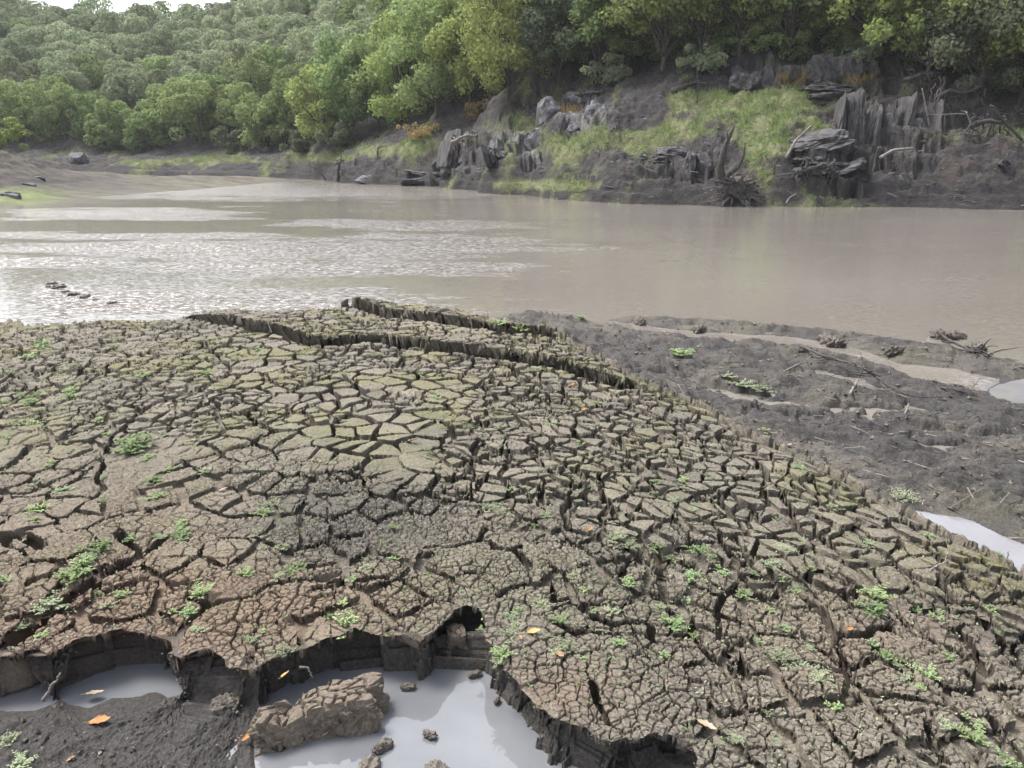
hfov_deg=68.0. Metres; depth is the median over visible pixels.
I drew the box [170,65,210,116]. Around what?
hill tree
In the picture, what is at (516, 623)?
weed
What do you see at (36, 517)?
weed
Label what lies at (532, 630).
fallen leaf
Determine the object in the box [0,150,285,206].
spit
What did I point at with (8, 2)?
hill tree
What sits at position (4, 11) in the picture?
hill tree
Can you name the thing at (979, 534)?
pool
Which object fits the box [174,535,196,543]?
weed
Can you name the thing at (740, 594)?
weed
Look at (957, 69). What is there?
shrub
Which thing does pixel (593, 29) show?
oak tree
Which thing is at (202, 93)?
hill tree
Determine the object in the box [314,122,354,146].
bush
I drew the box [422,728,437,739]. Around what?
mud clod
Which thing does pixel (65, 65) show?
hill tree
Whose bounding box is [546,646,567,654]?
weed
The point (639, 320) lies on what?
mud clod
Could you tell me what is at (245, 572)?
weed
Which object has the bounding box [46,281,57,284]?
mud clod
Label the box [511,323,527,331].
weed
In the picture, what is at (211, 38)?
hill tree
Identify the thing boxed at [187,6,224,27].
hill tree
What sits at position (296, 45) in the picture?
hill tree
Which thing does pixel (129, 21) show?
hill tree
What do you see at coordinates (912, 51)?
shrub
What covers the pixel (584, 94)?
root tangle
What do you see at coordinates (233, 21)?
hill tree
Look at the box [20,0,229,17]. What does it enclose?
sky
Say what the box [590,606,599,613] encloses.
weed
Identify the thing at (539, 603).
weed
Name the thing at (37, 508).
weed
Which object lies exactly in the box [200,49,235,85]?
hill tree
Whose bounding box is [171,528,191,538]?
weed
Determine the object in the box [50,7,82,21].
hill tree
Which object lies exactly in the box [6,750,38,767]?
weed
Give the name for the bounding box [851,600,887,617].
weed
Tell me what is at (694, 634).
weed
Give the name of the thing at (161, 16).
hill tree
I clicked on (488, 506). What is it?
weed
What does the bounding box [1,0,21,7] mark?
hill tree
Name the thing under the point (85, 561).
weed
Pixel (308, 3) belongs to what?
hill tree
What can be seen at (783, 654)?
weed
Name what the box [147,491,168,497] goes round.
weed
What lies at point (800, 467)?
weed
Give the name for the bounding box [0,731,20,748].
weed
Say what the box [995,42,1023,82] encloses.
oak tree
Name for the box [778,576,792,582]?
weed
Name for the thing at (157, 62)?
hill tree
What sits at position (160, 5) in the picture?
hill tree
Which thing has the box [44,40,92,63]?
hill tree
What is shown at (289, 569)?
weed
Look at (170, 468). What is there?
weed
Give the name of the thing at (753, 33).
shrub
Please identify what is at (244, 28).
hill tree
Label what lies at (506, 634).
weed
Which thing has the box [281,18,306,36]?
hill tree
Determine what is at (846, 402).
twig litter
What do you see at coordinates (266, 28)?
hill tree
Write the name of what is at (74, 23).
hill tree
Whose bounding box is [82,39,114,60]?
hill tree
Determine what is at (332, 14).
hill tree
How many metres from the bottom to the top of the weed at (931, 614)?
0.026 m
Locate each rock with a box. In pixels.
[0,193,21,198]
[20,182,36,186]
[67,152,88,163]
[354,175,369,182]
[524,128,541,151]
[536,96,560,127]
[562,91,583,110]
[566,122,580,134]
[585,104,606,122]
[732,65,742,75]
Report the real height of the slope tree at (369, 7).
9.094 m
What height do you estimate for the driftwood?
0.255 m
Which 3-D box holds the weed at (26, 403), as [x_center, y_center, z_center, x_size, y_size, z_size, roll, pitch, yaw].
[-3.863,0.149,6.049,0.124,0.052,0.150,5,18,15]
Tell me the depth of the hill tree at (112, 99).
89.64 m
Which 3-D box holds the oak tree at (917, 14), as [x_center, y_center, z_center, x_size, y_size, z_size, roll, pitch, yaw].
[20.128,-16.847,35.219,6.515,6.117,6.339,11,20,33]
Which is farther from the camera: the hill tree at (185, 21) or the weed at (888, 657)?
the hill tree at (185, 21)
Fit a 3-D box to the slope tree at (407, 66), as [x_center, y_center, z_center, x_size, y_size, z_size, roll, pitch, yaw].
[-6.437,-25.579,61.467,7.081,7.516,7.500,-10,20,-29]
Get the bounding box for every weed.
[0,574,11,581]
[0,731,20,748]
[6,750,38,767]
[10,418,25,424]
[13,621,29,630]
[16,390,43,400]
[17,352,36,359]
[21,398,36,405]
[24,418,42,424]
[25,500,50,512]
[28,516,40,521]
[28,590,70,614]
[29,339,52,348]
[33,627,48,637]
[43,459,58,466]
[52,565,95,584]
[53,391,77,399]
[53,484,77,493]
[62,386,78,393]
[65,362,81,367]
[67,553,96,573]
[74,538,109,555]
[92,588,104,599]
[94,497,107,504]
[98,599,120,608]
[109,431,155,453]
[112,589,130,597]
[122,534,137,542]
[134,372,149,376]
[143,454,153,459]
[143,473,163,483]
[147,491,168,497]
[152,533,167,540]
[163,463,178,471]
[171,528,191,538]
[174,519,189,526]
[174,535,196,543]
[176,601,197,617]
[188,579,214,599]
[190,623,211,634]
[194,368,212,375]
[197,467,212,473]
[236,565,255,576]
[238,634,262,643]
[250,507,272,516]
[258,500,278,506]
[267,643,302,656]
[270,572,282,581]
[271,543,287,550]
[277,564,299,576]
[292,561,306,568]
[323,611,332,619]
[331,609,360,638]
[336,597,347,605]
[345,575,355,581]
[358,563,373,570]
[386,552,401,560]
[387,523,401,528]
[418,450,434,454]
[460,423,476,428]
[479,502,499,511]
[486,318,508,325]
[489,644,516,663]
[490,656,504,666]
[493,509,510,514]
[497,626,521,642]
[499,612,517,620]
[506,619,526,627]
[510,606,527,615]
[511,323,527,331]
[528,365,543,370]
[531,597,549,606]
[539,510,555,518]
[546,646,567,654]
[549,613,567,623]
[551,637,583,655]
[566,570,578,581]
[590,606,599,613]
[603,605,623,615]
[604,527,628,548]
[610,637,625,645]
[616,537,642,548]
[621,576,634,586]
[647,601,671,608]
[648,543,658,553]
[658,612,689,630]
[659,651,669,657]
[664,554,677,561]
[667,496,680,502]
[668,348,692,355]
[670,595,690,603]
[677,475,688,481]
[683,568,707,582]
[684,543,716,557]
[688,630,699,640]
[701,472,715,477]
[717,571,731,575]
[721,372,735,377]
[725,378,756,387]
[726,730,745,743]
[736,588,755,600]
[751,382,776,392]
[758,427,776,433]
[761,556,784,569]
[761,644,797,664]
[765,606,778,614]
[768,733,781,745]
[773,621,790,630]
[774,541,798,554]
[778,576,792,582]
[781,656,824,672]
[783,624,792,631]
[788,583,808,590]
[793,462,807,471]
[808,665,835,687]
[824,700,844,710]
[825,501,843,510]
[842,686,848,695]
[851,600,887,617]
[856,580,897,601]
[858,538,881,547]
[865,639,879,646]
[874,648,913,666]
[886,486,923,504]
[886,671,917,686]
[905,662,941,680]
[912,604,923,611]
[915,682,926,690]
[921,531,934,536]
[927,608,944,619]
[939,714,958,729]
[940,650,956,660]
[950,722,990,745]
[961,712,987,728]
[984,604,1000,615]
[995,745,1022,767]
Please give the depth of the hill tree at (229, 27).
112.09 m
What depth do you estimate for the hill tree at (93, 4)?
136.50 m
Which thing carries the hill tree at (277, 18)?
on the hillside
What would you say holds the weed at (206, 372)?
on the mud bank
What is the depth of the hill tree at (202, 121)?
85.47 m
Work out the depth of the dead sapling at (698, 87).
38.41 m
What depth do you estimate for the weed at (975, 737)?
2.66 m
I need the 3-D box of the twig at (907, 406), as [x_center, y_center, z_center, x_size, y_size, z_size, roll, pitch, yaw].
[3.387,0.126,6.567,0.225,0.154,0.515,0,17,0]
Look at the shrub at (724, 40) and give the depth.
40.93 m
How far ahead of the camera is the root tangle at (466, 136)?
48.20 m
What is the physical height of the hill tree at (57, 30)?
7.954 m
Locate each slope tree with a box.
[366,0,401,31]
[378,0,431,79]
[391,32,441,105]
[410,0,485,82]
[478,0,527,69]
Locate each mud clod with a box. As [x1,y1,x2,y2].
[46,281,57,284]
[51,285,65,288]
[67,292,79,295]
[79,294,90,297]
[358,754,380,767]
[371,737,393,754]
[400,682,415,691]
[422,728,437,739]
[424,759,449,767]
[468,669,481,678]
[493,696,499,704]
[633,315,645,325]
[692,324,706,333]
[795,344,817,354]
[815,333,847,347]
[884,346,906,356]
[927,328,967,339]
[963,341,987,352]
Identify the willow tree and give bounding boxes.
[515,0,597,87]
[909,0,1023,97]
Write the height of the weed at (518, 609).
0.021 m
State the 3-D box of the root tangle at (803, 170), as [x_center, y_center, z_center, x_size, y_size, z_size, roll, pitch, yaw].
[12.833,-8.763,31.846,2.164,1.425,0.557,1,17,4]
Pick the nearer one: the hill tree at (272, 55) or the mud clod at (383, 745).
the mud clod at (383, 745)
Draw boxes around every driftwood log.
[671,75,703,93]
[784,125,811,158]
[879,147,913,159]
[989,104,1022,140]
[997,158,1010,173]
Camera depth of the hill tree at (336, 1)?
96.15 m
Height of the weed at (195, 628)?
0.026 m
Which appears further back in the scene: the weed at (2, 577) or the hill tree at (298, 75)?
the hill tree at (298, 75)
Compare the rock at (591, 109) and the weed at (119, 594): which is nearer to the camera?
the weed at (119, 594)
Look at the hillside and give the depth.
38.27 m
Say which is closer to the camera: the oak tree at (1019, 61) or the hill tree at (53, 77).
the oak tree at (1019, 61)
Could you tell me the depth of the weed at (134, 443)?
5.04 m
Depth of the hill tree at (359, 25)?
75.06 m
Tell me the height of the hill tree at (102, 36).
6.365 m
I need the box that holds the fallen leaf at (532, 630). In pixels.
[523,628,539,632]
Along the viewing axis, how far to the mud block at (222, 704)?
2.88 m
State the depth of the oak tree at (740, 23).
39.42 m
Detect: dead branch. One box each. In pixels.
[799,345,880,376]
[862,372,955,399]
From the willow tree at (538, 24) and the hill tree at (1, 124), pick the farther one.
the hill tree at (1, 124)
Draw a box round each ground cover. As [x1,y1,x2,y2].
[0,304,1022,764]
[1,399,1023,767]
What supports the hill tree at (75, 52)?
on the hillside
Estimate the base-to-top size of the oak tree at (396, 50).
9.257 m
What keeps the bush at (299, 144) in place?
on the hillside
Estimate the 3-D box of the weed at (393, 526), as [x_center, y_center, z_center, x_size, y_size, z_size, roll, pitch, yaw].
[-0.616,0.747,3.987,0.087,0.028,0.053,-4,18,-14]
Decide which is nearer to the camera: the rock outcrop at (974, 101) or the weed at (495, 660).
the weed at (495, 660)
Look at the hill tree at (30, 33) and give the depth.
110.00 m
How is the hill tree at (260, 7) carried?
on the hillside
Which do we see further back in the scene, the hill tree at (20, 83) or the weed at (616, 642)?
the hill tree at (20, 83)
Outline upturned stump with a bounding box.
[703,124,773,206]
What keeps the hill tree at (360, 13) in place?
on the hillside
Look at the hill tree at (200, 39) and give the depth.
109.95 m
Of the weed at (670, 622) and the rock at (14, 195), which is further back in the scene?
the rock at (14, 195)
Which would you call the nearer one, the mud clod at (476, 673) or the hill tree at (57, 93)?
the mud clod at (476, 673)
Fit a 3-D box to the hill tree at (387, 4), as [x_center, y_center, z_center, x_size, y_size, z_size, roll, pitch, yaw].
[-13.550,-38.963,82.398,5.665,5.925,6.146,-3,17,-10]
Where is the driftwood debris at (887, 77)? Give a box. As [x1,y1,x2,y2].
[326,47,1023,207]
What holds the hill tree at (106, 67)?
on the hillside
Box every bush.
[0,117,31,151]
[215,126,247,152]
[279,128,316,151]
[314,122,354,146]
[396,122,440,140]
[460,98,488,119]
[579,52,632,85]
[675,42,728,73]
[824,31,890,62]
[957,53,1023,94]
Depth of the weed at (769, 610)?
3.39 m
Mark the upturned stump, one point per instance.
(743, 188)
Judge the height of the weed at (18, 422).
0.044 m
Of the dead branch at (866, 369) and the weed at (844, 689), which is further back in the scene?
the dead branch at (866, 369)
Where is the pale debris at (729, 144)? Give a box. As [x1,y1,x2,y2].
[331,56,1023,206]
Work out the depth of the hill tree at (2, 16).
118.35 m
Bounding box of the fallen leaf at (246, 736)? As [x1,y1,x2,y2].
[237,733,249,744]
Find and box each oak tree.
[235,92,289,147]
[264,78,318,141]
[283,62,346,143]
[312,48,376,139]
[339,30,407,132]
[361,9,434,123]
[380,0,466,119]
[422,0,506,108]
[456,0,558,101]
[553,0,644,79]
[590,0,664,75]
[610,0,701,71]
[639,0,750,62]
[699,0,782,57]
[733,0,850,57]
[772,0,875,55]
[823,0,939,58]
[860,0,1016,81]
[964,0,1023,106]
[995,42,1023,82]
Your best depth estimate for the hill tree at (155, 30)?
114.56 m
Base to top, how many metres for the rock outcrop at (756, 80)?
1.737 m
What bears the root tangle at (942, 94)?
hanging from the hillside
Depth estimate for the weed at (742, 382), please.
7.23 m
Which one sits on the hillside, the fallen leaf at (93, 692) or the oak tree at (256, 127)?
the oak tree at (256, 127)
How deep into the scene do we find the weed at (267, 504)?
4.24 m
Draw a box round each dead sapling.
[301,163,326,179]
[332,153,346,180]
[696,71,713,102]
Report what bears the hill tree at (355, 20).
on the hillside
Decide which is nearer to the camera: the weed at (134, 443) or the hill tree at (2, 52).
the weed at (134, 443)
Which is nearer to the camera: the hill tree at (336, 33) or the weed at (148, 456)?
the weed at (148, 456)
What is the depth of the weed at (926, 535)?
4.31 m
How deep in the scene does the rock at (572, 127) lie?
40.60 m
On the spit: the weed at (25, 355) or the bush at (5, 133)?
the bush at (5, 133)
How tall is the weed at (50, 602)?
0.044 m
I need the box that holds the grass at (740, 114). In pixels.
[27,31,1023,208]
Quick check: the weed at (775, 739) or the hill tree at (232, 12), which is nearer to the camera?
the weed at (775, 739)
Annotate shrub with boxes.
[509,42,529,72]
[621,16,671,62]
[649,33,681,60]
[656,9,707,57]
[677,23,731,60]
[703,22,749,58]
[712,3,783,42]
[740,14,787,53]
[753,4,809,45]
[775,5,842,60]
[783,0,856,51]
[826,24,862,55]
[834,5,902,55]
[863,16,905,52]
[888,13,922,47]
[896,23,925,56]
[921,51,960,63]
[941,58,1023,74]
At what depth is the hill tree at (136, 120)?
81.07 m
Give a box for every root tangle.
[447,130,477,159]
[574,87,606,97]
[790,158,839,188]
[897,67,942,96]
[923,76,986,123]
[962,113,1012,145]
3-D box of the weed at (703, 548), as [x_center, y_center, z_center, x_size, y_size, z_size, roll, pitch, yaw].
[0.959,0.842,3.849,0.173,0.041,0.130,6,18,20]
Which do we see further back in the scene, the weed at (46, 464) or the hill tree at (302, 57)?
the hill tree at (302, 57)
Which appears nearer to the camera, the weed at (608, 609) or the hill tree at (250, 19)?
the weed at (608, 609)
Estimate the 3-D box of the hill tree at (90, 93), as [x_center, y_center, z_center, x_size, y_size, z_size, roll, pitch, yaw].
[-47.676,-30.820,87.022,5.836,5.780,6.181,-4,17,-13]
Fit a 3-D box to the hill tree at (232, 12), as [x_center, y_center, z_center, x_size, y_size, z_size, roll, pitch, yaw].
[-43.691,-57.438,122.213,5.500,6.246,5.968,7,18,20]
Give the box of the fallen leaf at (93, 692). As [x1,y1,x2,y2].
[82,690,103,694]
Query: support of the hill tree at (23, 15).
on the hillside
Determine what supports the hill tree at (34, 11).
on the hillside
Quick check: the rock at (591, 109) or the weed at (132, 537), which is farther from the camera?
the rock at (591, 109)
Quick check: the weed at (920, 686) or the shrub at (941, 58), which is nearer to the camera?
the weed at (920, 686)
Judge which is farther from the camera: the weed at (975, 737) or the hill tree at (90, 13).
the hill tree at (90, 13)
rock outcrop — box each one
[400,169,440,184]
[436,129,472,174]
[481,138,513,167]
[652,146,687,165]
[685,146,726,171]
[728,64,801,93]
[789,128,867,177]
[798,82,869,105]
[800,53,880,83]
[833,86,947,149]
[916,97,983,113]
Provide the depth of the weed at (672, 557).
3.77 m
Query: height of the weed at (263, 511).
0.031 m
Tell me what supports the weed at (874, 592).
on the mud bank
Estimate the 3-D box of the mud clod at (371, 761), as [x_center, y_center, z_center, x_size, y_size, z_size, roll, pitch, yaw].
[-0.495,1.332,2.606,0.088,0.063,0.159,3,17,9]
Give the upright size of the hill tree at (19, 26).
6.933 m
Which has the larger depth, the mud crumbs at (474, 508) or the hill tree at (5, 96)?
the hill tree at (5, 96)
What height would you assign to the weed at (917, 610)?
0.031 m
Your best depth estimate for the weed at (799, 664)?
3.05 m
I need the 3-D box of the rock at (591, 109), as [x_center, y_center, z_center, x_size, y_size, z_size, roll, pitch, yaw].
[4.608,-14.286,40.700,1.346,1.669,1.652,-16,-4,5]
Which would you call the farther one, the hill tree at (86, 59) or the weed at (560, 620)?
the hill tree at (86, 59)
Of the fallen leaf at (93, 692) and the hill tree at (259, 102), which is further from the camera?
the hill tree at (259, 102)
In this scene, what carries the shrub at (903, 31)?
on the hillside
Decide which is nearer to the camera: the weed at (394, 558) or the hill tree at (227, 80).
the weed at (394, 558)
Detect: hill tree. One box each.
[0,0,19,12]
[0,1,20,21]
[0,11,13,38]
[0,20,13,44]
[0,37,43,78]
[0,48,23,82]
[0,55,25,91]
[0,78,58,142]
[0,111,21,138]
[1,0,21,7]
[1,8,19,22]
[7,23,40,44]
[7,59,42,84]
[7,90,46,130]
[8,6,31,17]
[9,18,34,31]
[9,82,54,119]
[10,25,54,47]
[11,12,36,20]
[15,0,38,9]
[17,1,37,16]
[21,1,48,16]
[23,17,53,27]
[27,73,80,130]
[32,11,61,26]
[32,50,76,83]
[33,21,78,49]
[33,42,62,60]
[33,82,83,140]
[35,5,64,18]
[37,14,71,31]
[39,74,76,115]
[42,50,101,91]
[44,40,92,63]
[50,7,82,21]
[59,70,95,94]
[61,29,101,59]
[62,49,93,89]
[62,89,115,132]
[65,14,98,31]
[68,14,90,28]
[69,93,112,139]
[73,1,94,13]
[74,53,114,89]
[75,0,117,13]
[77,9,97,20]
[79,30,93,45]
[79,63,108,94]
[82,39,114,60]
[83,98,142,149]
[88,42,123,80]
[89,11,134,47]
[89,32,125,54]
[90,64,141,109]
[92,13,122,31]
[100,73,145,121]
[100,77,142,109]
[105,59,135,68]
[106,33,145,62]
[107,13,144,36]
[108,62,134,73]
[114,32,146,56]
[118,47,145,80]
[119,108,172,150]
[121,16,152,33]
[123,3,158,30]
[124,71,165,98]
[125,68,172,111]
[131,26,177,70]
[131,56,169,71]
[134,30,158,46]
[134,101,170,132]
[138,76,208,138]
[140,55,175,77]
[141,53,160,75]
[145,0,178,19]
[150,8,167,21]
[151,12,179,25]
[151,24,185,41]
[155,19,181,31]
[156,87,205,127]
[158,77,237,143]
[164,30,197,54]
[164,39,203,55]
[166,60,206,79]
[170,50,202,74]
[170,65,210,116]
[171,3,203,19]
[176,19,203,30]
[177,3,203,29]
[177,25,205,42]
[180,29,196,49]
[180,73,232,129]
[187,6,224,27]
[190,35,205,48]
[191,16,231,48]
[192,29,229,54]
[194,58,225,100]
[197,9,231,39]
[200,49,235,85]
[202,34,232,51]
[203,2,235,24]
[203,74,231,111]
[204,38,247,61]
[208,84,248,129]
[212,24,238,39]
[213,49,277,100]
[214,82,256,129]
[223,40,256,84]
[223,58,264,91]
[224,5,253,37]
[231,13,254,37]
[232,20,259,39]
[233,0,278,22]
[234,23,255,48]
[235,13,270,41]
[239,33,269,59]
[240,99,265,132]
[244,0,278,15]
[246,16,281,37]
[247,28,276,59]
[249,39,280,79]
[249,90,300,142]
[251,12,307,36]
[254,44,298,92]
[263,31,308,65]
[268,63,308,92]
[269,69,289,89]
[271,22,287,39]
[272,0,310,24]
[276,27,318,69]
[278,0,310,21]
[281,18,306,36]
[283,0,316,18]
[283,12,317,28]
[289,25,317,48]
[289,50,331,83]
[291,59,328,82]
[297,21,333,53]
[301,18,323,29]
[308,3,319,25]
[308,34,357,98]
[311,21,347,62]
[313,0,338,20]
[322,2,360,29]
[322,8,347,26]
[327,0,362,20]
[335,19,362,39]
[337,0,367,23]
[338,21,373,53]
[340,0,365,9]
[342,4,380,71]
[364,0,391,16]
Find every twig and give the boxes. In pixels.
[783,351,846,371]
[843,365,869,394]
[882,384,909,413]
[939,377,982,394]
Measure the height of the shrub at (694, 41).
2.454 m
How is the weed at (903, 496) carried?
on the mud bank
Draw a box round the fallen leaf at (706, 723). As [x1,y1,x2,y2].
[694,717,716,728]
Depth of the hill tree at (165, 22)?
119.33 m
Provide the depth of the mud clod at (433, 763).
2.61 m
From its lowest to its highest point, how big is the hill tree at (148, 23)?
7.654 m
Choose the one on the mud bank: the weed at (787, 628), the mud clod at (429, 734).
the weed at (787, 628)
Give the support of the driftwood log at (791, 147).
on the hillside
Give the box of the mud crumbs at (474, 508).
[0,296,1023,767]
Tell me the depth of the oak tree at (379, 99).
58.83 m
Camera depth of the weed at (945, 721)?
2.73 m
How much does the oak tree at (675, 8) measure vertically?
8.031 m
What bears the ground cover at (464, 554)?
on the mud bank
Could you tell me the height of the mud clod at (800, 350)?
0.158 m
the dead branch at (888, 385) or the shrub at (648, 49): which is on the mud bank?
the dead branch at (888, 385)
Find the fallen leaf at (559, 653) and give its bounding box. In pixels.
[555,650,563,656]
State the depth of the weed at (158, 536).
3.87 m
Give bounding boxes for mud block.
[209,692,239,715]
[247,672,389,756]
[445,623,468,656]
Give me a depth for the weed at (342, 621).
3.13 m
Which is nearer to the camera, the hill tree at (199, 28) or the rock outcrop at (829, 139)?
the rock outcrop at (829, 139)
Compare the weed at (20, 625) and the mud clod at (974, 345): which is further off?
the mud clod at (974, 345)
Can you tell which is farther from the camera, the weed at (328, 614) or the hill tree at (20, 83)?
the hill tree at (20, 83)
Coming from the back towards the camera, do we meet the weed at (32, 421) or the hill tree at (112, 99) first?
the hill tree at (112, 99)
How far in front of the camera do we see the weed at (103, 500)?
4.28 m
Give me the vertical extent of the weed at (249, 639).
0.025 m
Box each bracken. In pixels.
[536,90,582,112]
[776,64,880,94]
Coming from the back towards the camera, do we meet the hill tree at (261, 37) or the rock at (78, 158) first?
the hill tree at (261, 37)
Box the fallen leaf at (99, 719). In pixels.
[85,714,109,723]
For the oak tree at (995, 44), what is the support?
on the hillside
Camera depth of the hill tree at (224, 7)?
124.00 m
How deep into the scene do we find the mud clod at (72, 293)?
12.16 m
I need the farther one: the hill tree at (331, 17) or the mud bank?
the hill tree at (331, 17)
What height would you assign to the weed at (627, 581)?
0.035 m
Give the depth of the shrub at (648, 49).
43.99 m
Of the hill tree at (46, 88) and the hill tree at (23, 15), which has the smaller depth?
the hill tree at (46, 88)
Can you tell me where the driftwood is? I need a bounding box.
[936,329,1017,356]
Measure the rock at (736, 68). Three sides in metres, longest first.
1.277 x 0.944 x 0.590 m
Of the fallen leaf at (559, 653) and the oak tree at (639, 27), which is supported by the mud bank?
the fallen leaf at (559, 653)
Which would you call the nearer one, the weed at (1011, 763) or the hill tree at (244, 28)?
the weed at (1011, 763)
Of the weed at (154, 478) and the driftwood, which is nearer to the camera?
the weed at (154, 478)
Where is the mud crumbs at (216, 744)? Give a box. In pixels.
[0,640,700,767]
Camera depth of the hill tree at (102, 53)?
100.82 m
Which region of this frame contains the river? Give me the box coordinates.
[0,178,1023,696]
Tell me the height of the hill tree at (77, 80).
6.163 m
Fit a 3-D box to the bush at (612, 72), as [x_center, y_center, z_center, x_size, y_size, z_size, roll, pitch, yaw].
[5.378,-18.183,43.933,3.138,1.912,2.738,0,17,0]
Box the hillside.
[0,10,1023,209]
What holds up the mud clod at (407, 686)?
on the puddle
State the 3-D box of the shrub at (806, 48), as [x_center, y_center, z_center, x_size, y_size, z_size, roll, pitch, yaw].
[15.199,-17.909,39.231,3.492,2.978,3.219,0,17,-1]
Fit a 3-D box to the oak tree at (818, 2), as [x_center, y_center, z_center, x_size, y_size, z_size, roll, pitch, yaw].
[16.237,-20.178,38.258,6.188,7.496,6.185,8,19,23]
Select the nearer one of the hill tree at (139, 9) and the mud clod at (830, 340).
the mud clod at (830, 340)
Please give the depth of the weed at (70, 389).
6.41 m
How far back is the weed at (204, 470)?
4.66 m
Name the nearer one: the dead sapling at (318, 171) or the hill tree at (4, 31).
the dead sapling at (318, 171)
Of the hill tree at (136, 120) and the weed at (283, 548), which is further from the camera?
the hill tree at (136, 120)
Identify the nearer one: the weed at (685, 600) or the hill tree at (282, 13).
the weed at (685, 600)
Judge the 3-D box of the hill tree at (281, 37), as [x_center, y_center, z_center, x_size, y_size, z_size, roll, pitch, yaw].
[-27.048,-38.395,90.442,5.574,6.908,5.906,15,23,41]
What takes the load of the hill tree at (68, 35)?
on the hillside
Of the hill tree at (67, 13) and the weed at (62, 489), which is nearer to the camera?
the weed at (62, 489)
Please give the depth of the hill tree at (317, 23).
98.04 m
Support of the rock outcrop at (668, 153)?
on the hillside
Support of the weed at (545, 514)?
on the mud bank
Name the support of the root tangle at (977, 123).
attached to the hillside
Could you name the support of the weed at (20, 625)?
on the mud bank
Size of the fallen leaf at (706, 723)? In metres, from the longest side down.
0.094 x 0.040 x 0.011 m
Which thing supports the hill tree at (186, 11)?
on the hillside
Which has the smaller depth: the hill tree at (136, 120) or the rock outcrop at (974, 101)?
the rock outcrop at (974, 101)
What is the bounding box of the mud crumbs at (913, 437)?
[501,310,1023,535]
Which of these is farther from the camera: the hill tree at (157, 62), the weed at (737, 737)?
the hill tree at (157, 62)
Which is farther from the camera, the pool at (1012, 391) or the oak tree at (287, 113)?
the oak tree at (287, 113)
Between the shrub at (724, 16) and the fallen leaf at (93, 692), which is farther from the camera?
the shrub at (724, 16)
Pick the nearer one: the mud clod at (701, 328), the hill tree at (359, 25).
the mud clod at (701, 328)
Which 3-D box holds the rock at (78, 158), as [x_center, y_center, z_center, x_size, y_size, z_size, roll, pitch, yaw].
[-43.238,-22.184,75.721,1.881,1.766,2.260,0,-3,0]
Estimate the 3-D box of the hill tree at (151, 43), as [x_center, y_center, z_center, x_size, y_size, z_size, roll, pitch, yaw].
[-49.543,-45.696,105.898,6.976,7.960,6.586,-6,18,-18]
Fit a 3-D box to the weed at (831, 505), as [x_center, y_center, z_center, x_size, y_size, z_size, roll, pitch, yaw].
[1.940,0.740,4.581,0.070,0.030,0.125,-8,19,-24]
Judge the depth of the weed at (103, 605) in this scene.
3.25 m
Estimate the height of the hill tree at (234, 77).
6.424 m
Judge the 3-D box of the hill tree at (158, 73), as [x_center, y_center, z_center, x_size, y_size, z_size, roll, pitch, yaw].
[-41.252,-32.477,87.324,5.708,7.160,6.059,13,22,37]
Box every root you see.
[922,88,929,124]
[927,111,985,138]
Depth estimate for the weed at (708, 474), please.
4.90 m
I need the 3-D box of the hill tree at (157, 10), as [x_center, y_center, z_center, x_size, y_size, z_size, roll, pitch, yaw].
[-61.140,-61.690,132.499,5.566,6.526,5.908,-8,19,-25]
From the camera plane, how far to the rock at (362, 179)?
53.94 m
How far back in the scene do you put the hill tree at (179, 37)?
110.05 m
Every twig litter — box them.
[517,310,1023,530]
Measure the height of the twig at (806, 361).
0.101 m
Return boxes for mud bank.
[0,296,1023,767]
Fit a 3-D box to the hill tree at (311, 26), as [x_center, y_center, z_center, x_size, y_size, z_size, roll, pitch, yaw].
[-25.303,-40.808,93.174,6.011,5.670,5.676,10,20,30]
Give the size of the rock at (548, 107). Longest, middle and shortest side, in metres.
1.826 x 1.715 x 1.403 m
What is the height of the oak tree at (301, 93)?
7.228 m
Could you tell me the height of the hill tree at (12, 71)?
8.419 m
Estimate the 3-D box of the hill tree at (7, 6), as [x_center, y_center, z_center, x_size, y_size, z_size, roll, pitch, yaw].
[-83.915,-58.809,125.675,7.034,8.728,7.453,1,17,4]
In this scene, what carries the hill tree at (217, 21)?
on the hillside
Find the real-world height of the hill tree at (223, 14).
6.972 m
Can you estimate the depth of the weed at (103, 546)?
3.71 m
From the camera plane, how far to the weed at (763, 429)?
6.13 m
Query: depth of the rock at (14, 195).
34.31 m
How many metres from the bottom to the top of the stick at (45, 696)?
0.135 m
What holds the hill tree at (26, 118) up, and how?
on the hillside
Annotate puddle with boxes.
[0,662,576,767]
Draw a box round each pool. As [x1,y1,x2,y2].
[916,511,1023,572]
[982,379,1023,402]
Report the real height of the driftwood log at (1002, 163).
0.862 m
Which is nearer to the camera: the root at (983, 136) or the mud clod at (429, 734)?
the mud clod at (429, 734)
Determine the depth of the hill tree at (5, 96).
83.47 m
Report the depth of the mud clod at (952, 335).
9.34 m
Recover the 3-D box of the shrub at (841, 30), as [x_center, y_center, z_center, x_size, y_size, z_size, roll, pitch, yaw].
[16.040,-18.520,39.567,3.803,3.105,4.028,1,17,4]
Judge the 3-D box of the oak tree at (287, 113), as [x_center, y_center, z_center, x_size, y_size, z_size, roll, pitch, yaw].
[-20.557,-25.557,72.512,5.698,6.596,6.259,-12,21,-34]
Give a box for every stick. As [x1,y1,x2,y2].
[41,673,60,701]
[299,666,312,676]
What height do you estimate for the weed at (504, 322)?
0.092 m
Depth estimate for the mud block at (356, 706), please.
2.77 m
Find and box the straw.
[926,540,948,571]
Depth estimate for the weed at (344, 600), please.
3.26 m
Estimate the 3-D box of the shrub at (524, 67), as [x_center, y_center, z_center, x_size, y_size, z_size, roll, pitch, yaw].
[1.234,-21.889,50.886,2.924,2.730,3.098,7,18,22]
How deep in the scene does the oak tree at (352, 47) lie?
61.52 m
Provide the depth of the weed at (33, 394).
6.25 m

